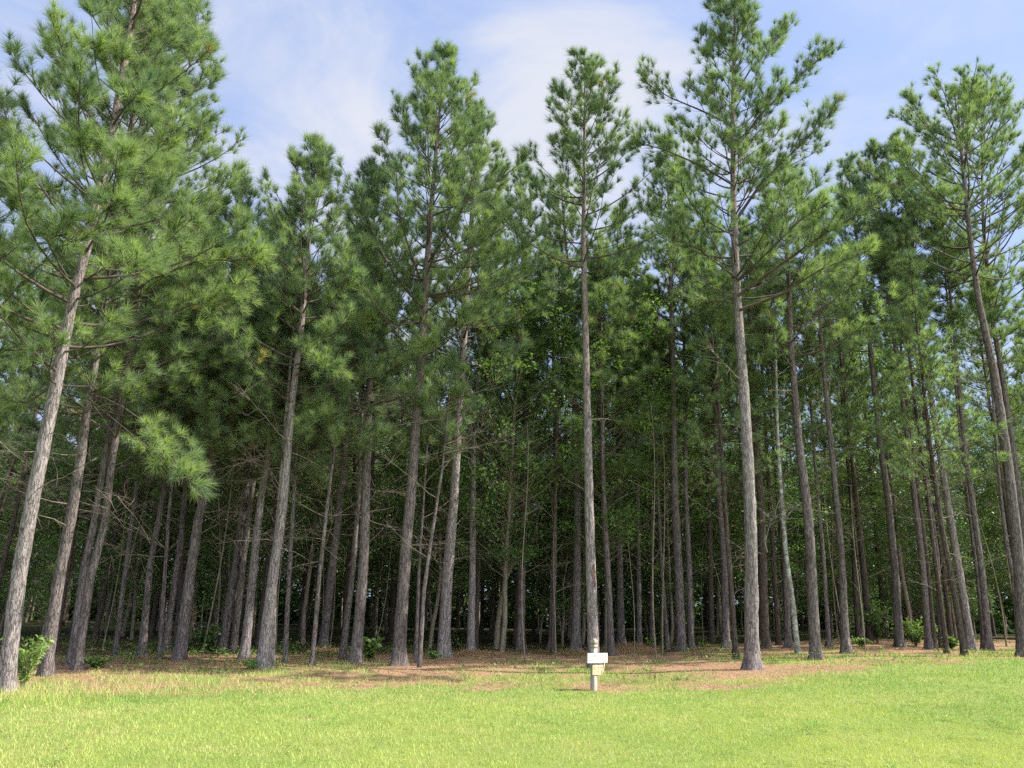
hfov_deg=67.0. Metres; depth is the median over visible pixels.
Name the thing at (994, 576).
sapling
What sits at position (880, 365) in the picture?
understory tree
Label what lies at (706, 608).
pine tree
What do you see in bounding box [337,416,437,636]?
understory tree
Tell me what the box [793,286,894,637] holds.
pine tree
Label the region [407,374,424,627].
pine tree
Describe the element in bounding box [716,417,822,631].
understory tree
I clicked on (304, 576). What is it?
pine tree
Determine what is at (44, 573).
understory tree
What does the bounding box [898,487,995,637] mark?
understory tree
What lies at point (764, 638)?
pine tree
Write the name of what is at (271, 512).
pine tree
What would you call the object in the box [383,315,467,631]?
pine tree
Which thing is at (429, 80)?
pine tree
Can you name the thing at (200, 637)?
shrub
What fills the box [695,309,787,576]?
pine tree
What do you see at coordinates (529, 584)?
understory tree
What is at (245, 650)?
pine tree
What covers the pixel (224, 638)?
pine tree
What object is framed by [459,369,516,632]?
pine tree
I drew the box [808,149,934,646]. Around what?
pine tree
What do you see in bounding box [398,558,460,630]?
understory tree
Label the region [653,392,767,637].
understory tree
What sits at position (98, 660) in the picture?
shrub
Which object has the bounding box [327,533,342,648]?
sapling
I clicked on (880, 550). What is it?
understory tree
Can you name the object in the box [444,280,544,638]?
pine tree
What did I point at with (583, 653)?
straw heap
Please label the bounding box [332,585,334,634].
sapling
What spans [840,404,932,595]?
understory tree
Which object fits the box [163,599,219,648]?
sapling
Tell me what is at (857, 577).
sapling
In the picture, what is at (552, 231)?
pine tree
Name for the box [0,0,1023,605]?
sky
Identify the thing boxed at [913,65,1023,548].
pine tree
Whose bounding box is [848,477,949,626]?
understory tree
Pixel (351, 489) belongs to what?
pine tree
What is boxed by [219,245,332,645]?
pine tree
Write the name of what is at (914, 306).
pine tree
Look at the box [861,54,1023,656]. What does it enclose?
pine tree
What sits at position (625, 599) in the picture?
understory tree
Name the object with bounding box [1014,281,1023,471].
pine tree
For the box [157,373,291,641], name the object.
understory tree
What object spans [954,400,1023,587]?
understory tree
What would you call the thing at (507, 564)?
understory tree
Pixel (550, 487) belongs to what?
understory tree
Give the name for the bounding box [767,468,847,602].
understory tree
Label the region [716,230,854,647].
pine tree
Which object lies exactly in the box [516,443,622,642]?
understory tree
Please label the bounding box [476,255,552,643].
pine tree
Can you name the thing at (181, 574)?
pine tree
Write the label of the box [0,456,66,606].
understory tree
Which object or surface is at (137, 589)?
pine tree
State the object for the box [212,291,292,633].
pine tree
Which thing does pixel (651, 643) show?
shrub
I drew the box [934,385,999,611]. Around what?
pine tree
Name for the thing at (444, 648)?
pine tree
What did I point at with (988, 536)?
understory tree
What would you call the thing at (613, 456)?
pine tree
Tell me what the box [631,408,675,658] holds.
sapling
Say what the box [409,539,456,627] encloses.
understory tree
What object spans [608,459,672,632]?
understory tree
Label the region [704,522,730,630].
sapling
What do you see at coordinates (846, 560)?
understory tree
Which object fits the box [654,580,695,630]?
understory tree
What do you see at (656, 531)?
understory tree
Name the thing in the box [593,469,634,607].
understory tree
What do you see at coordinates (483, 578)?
understory tree
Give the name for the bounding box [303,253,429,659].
pine tree
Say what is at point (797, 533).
understory tree
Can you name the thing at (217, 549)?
understory tree
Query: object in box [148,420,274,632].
understory tree
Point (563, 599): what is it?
understory tree
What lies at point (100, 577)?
understory tree
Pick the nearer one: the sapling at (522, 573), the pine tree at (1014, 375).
the sapling at (522, 573)
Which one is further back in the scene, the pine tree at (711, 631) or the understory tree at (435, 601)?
the understory tree at (435, 601)
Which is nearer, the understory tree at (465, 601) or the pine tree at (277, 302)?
the pine tree at (277, 302)
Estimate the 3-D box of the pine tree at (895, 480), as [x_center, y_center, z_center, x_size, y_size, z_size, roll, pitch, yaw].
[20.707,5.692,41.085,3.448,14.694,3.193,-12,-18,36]
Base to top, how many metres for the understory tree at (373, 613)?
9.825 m
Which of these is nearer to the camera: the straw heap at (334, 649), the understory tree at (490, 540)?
the straw heap at (334, 649)
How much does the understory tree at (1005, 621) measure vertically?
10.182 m
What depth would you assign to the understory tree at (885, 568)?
43.47 m
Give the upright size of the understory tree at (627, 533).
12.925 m
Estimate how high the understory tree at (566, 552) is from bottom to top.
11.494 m
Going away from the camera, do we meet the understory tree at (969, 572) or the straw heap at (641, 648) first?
the straw heap at (641, 648)
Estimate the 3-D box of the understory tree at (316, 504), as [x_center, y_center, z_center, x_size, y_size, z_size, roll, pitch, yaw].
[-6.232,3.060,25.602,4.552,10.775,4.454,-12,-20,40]
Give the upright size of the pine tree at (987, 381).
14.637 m
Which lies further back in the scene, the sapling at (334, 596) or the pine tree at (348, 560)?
the pine tree at (348, 560)
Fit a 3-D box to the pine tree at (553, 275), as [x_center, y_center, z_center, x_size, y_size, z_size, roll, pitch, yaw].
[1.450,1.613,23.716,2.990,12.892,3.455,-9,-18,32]
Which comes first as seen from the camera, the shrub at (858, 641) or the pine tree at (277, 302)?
the pine tree at (277, 302)
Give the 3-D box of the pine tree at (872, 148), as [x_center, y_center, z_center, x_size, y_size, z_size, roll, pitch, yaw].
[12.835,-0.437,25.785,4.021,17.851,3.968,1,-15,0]
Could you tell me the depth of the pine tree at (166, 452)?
15.29 m
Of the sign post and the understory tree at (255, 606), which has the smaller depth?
the sign post
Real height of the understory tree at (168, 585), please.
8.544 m
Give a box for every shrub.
[0,634,54,687]
[84,655,123,667]
[188,623,230,651]
[242,659,257,668]
[363,636,383,660]
[426,649,442,658]
[645,637,653,646]
[850,636,872,646]
[854,598,892,643]
[886,615,937,645]
[941,634,958,649]
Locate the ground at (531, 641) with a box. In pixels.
[0,599,1023,767]
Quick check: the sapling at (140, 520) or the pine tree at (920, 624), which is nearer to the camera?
the sapling at (140, 520)
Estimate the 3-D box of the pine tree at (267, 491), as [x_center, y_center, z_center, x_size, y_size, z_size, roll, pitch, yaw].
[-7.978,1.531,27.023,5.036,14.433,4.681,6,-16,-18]
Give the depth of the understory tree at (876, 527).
29.83 m
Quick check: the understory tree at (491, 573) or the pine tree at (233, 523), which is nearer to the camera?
the pine tree at (233, 523)
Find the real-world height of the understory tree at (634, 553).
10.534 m
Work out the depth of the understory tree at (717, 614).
32.22 m
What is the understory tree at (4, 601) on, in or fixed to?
on the ground at (531, 641)
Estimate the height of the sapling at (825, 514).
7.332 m
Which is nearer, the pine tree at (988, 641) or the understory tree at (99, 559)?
the pine tree at (988, 641)
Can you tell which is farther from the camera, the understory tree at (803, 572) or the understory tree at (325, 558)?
the understory tree at (803, 572)
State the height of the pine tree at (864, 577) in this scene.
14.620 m
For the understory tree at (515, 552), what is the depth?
35.55 m
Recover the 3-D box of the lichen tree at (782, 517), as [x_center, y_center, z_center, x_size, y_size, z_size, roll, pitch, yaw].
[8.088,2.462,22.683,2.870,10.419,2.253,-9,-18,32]
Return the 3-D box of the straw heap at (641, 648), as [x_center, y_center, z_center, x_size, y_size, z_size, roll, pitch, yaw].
[3.736,8.168,24.044,2.384,0.518,1.779,1,-15,0]
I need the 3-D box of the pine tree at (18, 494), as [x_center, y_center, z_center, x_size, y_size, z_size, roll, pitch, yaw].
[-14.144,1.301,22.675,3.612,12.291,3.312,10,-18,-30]
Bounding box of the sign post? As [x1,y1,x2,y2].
[587,638,607,690]
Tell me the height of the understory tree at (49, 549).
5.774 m
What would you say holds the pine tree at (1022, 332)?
on the ground at (531, 641)
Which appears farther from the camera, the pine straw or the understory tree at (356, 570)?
the understory tree at (356, 570)
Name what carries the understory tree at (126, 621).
on the ground at (531, 641)
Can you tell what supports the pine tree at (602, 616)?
on the ground at (531, 641)
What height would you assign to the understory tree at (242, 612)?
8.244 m
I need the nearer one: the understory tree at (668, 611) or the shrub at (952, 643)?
the shrub at (952, 643)
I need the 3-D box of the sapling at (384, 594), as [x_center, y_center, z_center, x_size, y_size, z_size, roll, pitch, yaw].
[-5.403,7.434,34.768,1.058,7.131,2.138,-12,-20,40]
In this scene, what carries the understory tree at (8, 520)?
on the ground at (531, 641)
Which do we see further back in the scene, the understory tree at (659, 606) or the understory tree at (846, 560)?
the understory tree at (846, 560)
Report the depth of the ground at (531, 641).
11.74 m
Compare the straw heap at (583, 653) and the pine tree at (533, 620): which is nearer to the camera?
the straw heap at (583, 653)
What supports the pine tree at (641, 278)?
on the ground at (531, 641)
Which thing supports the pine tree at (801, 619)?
on the ground at (531, 641)
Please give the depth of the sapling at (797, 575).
29.30 m
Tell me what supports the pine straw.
on the ground at (531, 641)
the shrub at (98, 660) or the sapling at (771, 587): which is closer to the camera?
the shrub at (98, 660)
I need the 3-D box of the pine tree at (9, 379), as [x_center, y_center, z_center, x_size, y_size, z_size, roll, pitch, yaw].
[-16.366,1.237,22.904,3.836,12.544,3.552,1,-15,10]
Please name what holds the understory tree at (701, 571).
on the ground at (531, 641)
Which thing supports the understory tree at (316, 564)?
on the ground at (531, 641)
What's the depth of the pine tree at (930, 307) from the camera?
25.72 m
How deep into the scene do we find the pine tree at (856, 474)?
41.33 m
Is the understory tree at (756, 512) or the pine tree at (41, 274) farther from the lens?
the understory tree at (756, 512)
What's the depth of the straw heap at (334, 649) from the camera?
20.45 m
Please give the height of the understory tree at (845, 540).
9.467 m
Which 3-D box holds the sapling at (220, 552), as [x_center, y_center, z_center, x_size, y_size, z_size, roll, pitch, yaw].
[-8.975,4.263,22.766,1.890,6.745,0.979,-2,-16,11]
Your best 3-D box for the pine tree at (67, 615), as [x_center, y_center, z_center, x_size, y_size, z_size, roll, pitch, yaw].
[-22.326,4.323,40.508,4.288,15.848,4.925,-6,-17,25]
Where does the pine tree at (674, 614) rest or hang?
on the ground at (531, 641)
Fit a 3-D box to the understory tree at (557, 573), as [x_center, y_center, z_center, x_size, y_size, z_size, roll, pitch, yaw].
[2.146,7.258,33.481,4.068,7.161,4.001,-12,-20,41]
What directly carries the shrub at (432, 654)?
on the ground at (531, 641)
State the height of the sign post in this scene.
1.244 m
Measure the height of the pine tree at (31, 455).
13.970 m
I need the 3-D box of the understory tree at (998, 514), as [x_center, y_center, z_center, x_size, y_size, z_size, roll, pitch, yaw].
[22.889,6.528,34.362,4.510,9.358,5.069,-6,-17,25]
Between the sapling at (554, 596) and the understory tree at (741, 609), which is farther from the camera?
the understory tree at (741, 609)
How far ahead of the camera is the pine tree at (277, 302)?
18.30 m
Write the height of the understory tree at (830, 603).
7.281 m
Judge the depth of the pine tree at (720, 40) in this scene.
19.99 m
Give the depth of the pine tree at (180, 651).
18.75 m
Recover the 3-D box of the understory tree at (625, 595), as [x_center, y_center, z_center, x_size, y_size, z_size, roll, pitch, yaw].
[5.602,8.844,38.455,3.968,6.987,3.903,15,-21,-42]
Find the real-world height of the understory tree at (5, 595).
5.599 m
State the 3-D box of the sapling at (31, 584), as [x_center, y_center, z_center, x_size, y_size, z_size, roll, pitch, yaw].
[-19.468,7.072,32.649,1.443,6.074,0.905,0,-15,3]
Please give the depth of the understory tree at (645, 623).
34.40 m
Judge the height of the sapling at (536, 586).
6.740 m
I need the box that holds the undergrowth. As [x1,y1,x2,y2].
[0,622,1015,697]
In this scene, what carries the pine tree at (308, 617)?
on the ground at (531, 641)
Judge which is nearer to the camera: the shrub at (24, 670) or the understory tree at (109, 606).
the shrub at (24, 670)
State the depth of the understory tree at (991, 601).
36.71 m
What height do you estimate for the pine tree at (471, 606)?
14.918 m
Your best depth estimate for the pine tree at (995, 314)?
25.51 m
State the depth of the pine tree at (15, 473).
35.88 m
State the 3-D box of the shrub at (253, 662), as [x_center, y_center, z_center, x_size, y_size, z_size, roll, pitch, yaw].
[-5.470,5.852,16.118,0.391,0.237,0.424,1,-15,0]
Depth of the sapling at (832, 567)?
26.50 m
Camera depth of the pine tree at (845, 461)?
34.46 m
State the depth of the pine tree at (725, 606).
25.77 m
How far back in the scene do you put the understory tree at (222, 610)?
42.69 m
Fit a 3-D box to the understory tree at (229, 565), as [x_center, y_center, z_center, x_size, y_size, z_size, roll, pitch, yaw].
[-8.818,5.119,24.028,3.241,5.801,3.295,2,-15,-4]
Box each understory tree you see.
[0,264,122,582]
[0,406,66,565]
[0,408,29,538]
[0,455,127,642]
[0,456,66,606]
[0,465,27,551]
[0,473,77,634]
[0,568,32,619]
[2,435,85,621]
[5,458,97,620]
[23,564,74,621]
[42,440,145,630]
[72,541,155,630]
[75,441,165,632]
[75,486,127,598]
[77,385,188,635]
[80,439,195,639]
[92,559,155,619]
[97,485,147,620]
[103,387,226,635]
[124,332,269,638]
[136,487,218,614]
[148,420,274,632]
[151,500,201,621]
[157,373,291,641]
[165,416,272,626]
[176,455,287,621]
[206,546,250,622]
[209,418,335,636]
[236,485,284,623]
[237,478,310,595]
[260,350,392,643]
[277,515,325,610]
[279,498,325,600]
[284,476,372,610]
[287,391,383,578]
[289,396,394,629]
[295,570,343,625]
[302,496,376,626]
[316,412,405,593]
[318,473,387,602]
[336,378,450,632]
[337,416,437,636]
[342,435,403,629]
[356,450,387,626]
[377,433,476,641]
[379,411,469,632]
[380,369,505,648]
[392,410,463,628]
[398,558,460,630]
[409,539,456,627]
[415,444,490,584]
[416,525,466,611]
[418,428,515,632]
[430,279,599,652]
[432,390,535,597]
[432,517,467,616]
[436,457,512,625]
[459,409,542,633]
[464,502,530,617]
[477,433,541,607]
[485,461,560,601]
[502,446,585,640]
[503,385,609,573]
[511,464,616,646]
[511,475,559,632]
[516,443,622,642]
[517,475,601,635]
[518,251,681,652]
[528,380,645,644]
[528,460,615,638]
[529,406,581,632]
[540,340,661,641]
[572,497,649,618]
[580,378,689,639]
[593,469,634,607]
[599,523,654,614]
[606,439,683,634]
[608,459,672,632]
[612,412,702,627]
[623,416,717,643]
[623,489,700,638]
[624,350,731,591]
[629,580,686,632]
[640,395,743,619]
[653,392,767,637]
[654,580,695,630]
[656,473,705,601]
[659,583,702,626]
[670,415,774,634]
[681,447,769,609]
[682,465,765,585]
[688,353,811,579]
[688,405,771,627]
[693,495,715,596]
[697,468,758,631]
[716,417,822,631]
[728,430,796,628]
[736,550,822,637]
[743,432,841,597]
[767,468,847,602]
[767,484,805,629]
[770,498,844,615]
[786,475,873,632]
[792,445,869,628]
[810,433,895,637]
[814,308,969,639]
[814,470,885,631]
[814,506,869,627]
[819,469,875,631]
[829,563,888,631]
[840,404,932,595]
[848,465,914,599]
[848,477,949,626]
[849,539,891,614]
[857,463,917,631]
[860,488,948,617]
[879,430,963,597]
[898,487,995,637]
[917,566,978,635]
[920,406,1021,589]
[934,516,995,619]
[940,513,1006,635]
[945,416,1023,637]
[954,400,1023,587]
[961,438,1023,600]
[972,426,1023,593]
[981,381,1023,485]
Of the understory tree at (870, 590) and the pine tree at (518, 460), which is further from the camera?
the understory tree at (870, 590)
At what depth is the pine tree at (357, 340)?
18.42 m
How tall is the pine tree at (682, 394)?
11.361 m
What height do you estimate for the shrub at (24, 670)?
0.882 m
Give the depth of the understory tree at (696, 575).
30.02 m
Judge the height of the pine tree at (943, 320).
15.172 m
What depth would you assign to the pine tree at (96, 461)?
20.67 m
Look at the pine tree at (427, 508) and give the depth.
26.30 m
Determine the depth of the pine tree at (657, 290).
25.96 m
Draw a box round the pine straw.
[0,634,1020,708]
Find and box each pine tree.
[0,0,257,693]
[0,0,273,670]
[0,0,277,676]
[0,94,98,492]
[0,236,20,467]
[0,236,148,650]
[0,242,41,543]
[0,245,50,500]
[0,255,90,587]
[0,256,76,552]
[0,335,40,554]
[3,117,237,665]
[3,278,143,636]
[3,359,71,625]
[4,360,123,580]
[29,368,124,626]
[36,360,103,622]
[51,308,169,640]
[62,189,270,652]
[68,300,235,658]
[73,229,220,655]
[90,261,249,642]
[99,204,253,656]
[118,332,212,637]
[125,165,303,660]
[127,398,154,629]
[130,472,195,623]
[133,317,214,631]
[155,389,187,626]
[167,203,338,652]
[171,225,338,652]
[177,129,404,668]
[193,206,365,659]
[199,246,399,665]
[201,455,271,587]
[203,458,271,623]
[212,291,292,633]
[213,252,350,568]
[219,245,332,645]
[229,293,404,665]
[232,273,363,662]
[240,151,468,663]
[257,435,329,567]
[279,261,357,636]
[281,183,412,648]
[282,282,356,632]
[283,449,357,622]
[288,395,377,588]
[299,249,436,573]
[300,266,407,641]
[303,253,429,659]
[326,347,517,667]
[328,35,548,665]
[335,378,408,627]
[339,290,447,638]
[368,368,448,582]
[375,286,470,644]
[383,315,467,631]
[390,97,556,657]
[394,376,495,662]
[406,192,570,651]
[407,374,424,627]
[431,296,533,649]
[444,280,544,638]
[447,384,491,628]
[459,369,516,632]
[467,298,566,574]
[471,295,573,648]
[473,157,616,649]
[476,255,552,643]
[482,45,688,668]
[491,210,621,648]
[505,168,642,651]
[507,409,552,633]
[511,247,614,654]
[542,227,668,655]
[544,275,678,566]
[555,205,677,646]
[564,331,630,635]
[578,245,688,643]
[598,131,748,651]
[606,273,698,641]
[610,313,706,649]
[615,0,896,670]
[626,210,737,648]
[628,345,697,634]
[632,287,706,637]
[645,303,762,641]
[651,197,790,647]
[673,247,786,658]
[678,364,733,629]
[693,152,901,659]
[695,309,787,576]
[700,217,821,648]
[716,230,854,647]
[720,287,827,607]
[723,262,819,644]
[745,207,904,653]
[755,370,818,629]
[759,432,788,628]
[763,255,903,646]
[788,348,877,632]
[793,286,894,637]
[794,249,919,643]
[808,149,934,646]
[810,325,904,628]
[810,355,894,599]
[813,280,936,636]
[822,136,969,649]
[848,210,954,648]
[853,228,966,647]
[856,249,967,653]
[857,313,954,625]
[859,125,996,650]
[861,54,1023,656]
[871,248,1013,656]
[876,360,930,594]
[879,311,986,640]
[882,184,1015,650]
[885,380,950,617]
[908,243,999,648]
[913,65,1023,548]
[929,272,1023,650]
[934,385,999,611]
[939,260,1023,581]
[940,345,1000,635]
[944,251,1023,555]
[994,316,1023,489]
[1000,263,1023,482]
[1008,283,1023,479]
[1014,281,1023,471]
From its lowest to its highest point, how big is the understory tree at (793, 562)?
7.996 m
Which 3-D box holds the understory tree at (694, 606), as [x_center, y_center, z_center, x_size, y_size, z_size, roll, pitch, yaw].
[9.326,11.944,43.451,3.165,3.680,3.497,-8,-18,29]
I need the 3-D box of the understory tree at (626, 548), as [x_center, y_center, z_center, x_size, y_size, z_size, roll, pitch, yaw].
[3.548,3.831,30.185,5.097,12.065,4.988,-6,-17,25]
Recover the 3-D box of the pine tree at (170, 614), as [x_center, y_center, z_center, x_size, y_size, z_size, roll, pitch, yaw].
[-8.944,0.710,21.974,4.434,13.284,4.815,-4,-16,18]
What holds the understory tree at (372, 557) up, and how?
on the ground at (531, 641)
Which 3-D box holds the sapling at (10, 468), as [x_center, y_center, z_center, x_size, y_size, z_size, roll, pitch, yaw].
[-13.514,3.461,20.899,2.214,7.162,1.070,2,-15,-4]
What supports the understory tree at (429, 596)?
on the ground at (531, 641)
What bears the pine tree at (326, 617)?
on the ground at (531, 641)
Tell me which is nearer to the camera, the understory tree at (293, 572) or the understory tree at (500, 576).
the understory tree at (500, 576)
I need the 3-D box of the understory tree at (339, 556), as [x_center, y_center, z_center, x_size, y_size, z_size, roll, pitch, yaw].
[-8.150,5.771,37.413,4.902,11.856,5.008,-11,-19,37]
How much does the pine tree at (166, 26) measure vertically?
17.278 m
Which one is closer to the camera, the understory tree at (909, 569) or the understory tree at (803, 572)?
the understory tree at (909, 569)
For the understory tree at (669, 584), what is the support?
on the ground at (531, 641)
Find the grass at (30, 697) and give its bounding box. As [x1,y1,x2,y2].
[0,647,1023,767]
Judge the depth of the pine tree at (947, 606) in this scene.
29.15 m
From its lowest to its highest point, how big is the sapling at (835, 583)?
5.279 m
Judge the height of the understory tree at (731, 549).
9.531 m
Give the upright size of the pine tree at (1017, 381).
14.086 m
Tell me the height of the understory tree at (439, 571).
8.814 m
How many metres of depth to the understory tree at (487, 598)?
35.60 m
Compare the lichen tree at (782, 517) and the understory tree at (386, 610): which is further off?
the understory tree at (386, 610)
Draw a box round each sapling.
[0,401,45,544]
[21,509,56,624]
[97,492,113,635]
[102,458,142,648]
[128,415,163,569]
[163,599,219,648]
[201,454,241,647]
[201,550,214,624]
[202,394,247,652]
[269,454,303,652]
[289,485,312,600]
[311,504,330,615]
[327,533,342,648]
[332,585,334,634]
[375,507,398,638]
[380,535,401,634]
[383,548,387,608]
[511,424,550,661]
[529,458,558,642]
[548,533,562,658]
[611,576,616,612]
[617,511,639,655]
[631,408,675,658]
[649,425,681,654]
[693,486,713,639]
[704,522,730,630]
[754,466,774,633]
[791,536,804,633]
[807,410,846,612]
[815,506,837,635]
[816,477,850,642]
[827,517,840,632]
[838,497,868,652]
[851,495,864,632]
[951,455,1006,645]
[987,469,1012,595]
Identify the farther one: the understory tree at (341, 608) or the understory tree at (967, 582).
the understory tree at (341, 608)
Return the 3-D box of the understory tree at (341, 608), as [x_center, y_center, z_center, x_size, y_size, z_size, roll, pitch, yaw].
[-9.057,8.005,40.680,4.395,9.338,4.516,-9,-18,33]
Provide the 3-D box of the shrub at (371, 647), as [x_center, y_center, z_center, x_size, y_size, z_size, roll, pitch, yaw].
[-3.431,6.404,18.686,0.703,0.618,0.473,-2,-16,11]
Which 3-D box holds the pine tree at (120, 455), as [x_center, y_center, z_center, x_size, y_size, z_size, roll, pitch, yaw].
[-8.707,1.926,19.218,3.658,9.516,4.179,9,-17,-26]
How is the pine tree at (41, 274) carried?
on the ground at (531, 641)
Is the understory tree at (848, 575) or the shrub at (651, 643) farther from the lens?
the understory tree at (848, 575)
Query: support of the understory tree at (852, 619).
on the ground at (531, 641)
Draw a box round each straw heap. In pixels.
[300,645,349,654]
[452,647,510,657]
[541,648,586,655]
[600,641,665,652]
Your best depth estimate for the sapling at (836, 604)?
35.03 m
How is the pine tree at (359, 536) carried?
on the ground at (531, 641)
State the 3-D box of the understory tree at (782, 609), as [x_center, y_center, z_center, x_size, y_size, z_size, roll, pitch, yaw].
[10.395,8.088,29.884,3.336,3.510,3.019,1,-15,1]
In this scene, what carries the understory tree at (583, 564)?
on the ground at (531, 641)
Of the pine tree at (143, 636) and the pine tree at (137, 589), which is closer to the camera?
the pine tree at (143, 636)
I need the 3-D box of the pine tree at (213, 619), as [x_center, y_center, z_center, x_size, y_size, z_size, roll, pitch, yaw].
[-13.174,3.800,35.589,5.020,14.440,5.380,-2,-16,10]
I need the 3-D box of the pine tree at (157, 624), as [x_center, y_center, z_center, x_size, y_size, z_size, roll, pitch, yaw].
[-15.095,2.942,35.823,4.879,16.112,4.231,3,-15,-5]
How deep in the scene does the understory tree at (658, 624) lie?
37.15 m
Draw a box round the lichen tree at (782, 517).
[733,298,835,654]
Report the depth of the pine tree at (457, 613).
41.65 m
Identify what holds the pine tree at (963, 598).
on the ground at (531, 641)
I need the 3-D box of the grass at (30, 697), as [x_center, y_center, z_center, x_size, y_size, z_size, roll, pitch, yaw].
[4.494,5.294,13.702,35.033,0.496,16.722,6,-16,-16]
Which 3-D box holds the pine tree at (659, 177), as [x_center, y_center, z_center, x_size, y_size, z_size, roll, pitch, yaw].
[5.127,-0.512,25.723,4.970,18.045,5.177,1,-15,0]
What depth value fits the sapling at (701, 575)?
28.89 m
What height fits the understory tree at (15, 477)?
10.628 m
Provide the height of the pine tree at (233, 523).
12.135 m
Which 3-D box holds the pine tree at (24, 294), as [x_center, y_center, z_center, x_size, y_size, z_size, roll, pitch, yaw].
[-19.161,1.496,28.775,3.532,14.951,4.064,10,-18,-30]
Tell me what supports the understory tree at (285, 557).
on the ground at (531, 641)
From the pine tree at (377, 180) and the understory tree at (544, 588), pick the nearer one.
the pine tree at (377, 180)
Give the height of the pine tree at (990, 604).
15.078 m
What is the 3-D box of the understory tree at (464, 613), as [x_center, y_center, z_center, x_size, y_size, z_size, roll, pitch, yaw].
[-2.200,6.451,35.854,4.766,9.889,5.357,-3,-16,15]
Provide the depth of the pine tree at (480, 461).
24.48 m
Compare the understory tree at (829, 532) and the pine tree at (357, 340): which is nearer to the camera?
the pine tree at (357, 340)
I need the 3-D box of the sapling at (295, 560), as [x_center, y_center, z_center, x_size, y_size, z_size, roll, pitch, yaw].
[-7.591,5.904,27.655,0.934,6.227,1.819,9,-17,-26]
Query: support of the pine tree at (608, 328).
on the ground at (531, 641)
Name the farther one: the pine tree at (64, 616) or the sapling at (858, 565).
the pine tree at (64, 616)
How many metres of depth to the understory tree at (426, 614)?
33.25 m
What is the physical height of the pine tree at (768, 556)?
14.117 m
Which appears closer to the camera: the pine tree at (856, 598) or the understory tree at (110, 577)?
the pine tree at (856, 598)
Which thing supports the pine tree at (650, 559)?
on the ground at (531, 641)
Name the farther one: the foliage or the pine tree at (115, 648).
the foliage
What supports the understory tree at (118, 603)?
on the ground at (531, 641)
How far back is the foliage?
46.80 m
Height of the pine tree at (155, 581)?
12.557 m
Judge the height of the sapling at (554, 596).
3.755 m
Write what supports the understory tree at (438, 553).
on the ground at (531, 641)
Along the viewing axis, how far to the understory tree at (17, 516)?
37.28 m
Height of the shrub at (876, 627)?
1.490 m
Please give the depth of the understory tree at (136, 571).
24.81 m
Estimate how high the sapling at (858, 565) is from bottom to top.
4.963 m
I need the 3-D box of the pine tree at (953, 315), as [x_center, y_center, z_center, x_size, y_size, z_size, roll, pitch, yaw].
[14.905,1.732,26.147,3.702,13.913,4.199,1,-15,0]
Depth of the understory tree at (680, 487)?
32.96 m
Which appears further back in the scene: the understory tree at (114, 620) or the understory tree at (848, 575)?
the understory tree at (848, 575)
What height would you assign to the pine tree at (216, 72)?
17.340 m
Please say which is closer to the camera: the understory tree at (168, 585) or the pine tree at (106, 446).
the pine tree at (106, 446)
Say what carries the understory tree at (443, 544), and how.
on the ground at (531, 641)
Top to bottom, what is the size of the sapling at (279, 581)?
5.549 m
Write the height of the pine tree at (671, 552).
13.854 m
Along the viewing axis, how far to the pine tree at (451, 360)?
18.79 m
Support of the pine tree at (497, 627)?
on the ground at (531, 641)
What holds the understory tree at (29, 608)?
on the ground at (531, 641)
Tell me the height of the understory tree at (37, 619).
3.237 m
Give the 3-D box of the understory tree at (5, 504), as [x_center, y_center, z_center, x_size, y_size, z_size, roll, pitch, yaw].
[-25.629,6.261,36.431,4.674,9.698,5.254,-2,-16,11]
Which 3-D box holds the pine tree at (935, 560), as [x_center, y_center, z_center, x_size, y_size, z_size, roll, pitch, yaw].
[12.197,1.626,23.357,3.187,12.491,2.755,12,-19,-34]
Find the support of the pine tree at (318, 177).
on the ground at (531, 641)
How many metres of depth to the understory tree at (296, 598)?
38.39 m
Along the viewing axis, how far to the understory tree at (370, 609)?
41.59 m
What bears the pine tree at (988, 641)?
on the ground at (531, 641)
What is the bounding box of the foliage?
[0,441,1023,633]
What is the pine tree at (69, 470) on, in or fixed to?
on the ground at (531, 641)
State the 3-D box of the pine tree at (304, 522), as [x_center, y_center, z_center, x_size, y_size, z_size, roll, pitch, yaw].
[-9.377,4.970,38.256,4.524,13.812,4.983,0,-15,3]
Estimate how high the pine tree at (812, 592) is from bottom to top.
14.705 m
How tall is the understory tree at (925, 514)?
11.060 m
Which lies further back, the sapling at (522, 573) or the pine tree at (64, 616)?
the pine tree at (64, 616)
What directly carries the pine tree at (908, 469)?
on the ground at (531, 641)
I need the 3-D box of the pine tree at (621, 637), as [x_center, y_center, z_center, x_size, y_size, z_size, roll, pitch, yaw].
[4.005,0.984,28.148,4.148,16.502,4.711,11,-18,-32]
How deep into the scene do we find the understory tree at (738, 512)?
29.37 m
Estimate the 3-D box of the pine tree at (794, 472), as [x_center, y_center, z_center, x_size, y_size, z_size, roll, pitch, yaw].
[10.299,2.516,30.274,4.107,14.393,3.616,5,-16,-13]
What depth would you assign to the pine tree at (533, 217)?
25.81 m
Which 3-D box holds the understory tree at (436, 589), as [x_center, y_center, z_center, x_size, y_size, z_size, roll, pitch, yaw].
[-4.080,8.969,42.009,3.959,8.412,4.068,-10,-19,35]
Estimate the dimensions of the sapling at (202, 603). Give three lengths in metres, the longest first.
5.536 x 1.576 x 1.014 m
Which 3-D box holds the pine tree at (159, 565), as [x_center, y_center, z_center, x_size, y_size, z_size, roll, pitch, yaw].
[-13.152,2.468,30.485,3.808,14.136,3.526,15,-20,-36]
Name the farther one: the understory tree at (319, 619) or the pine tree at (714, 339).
the understory tree at (319, 619)
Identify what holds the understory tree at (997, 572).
on the ground at (531, 641)
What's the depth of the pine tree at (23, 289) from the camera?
28.09 m
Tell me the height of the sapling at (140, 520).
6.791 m

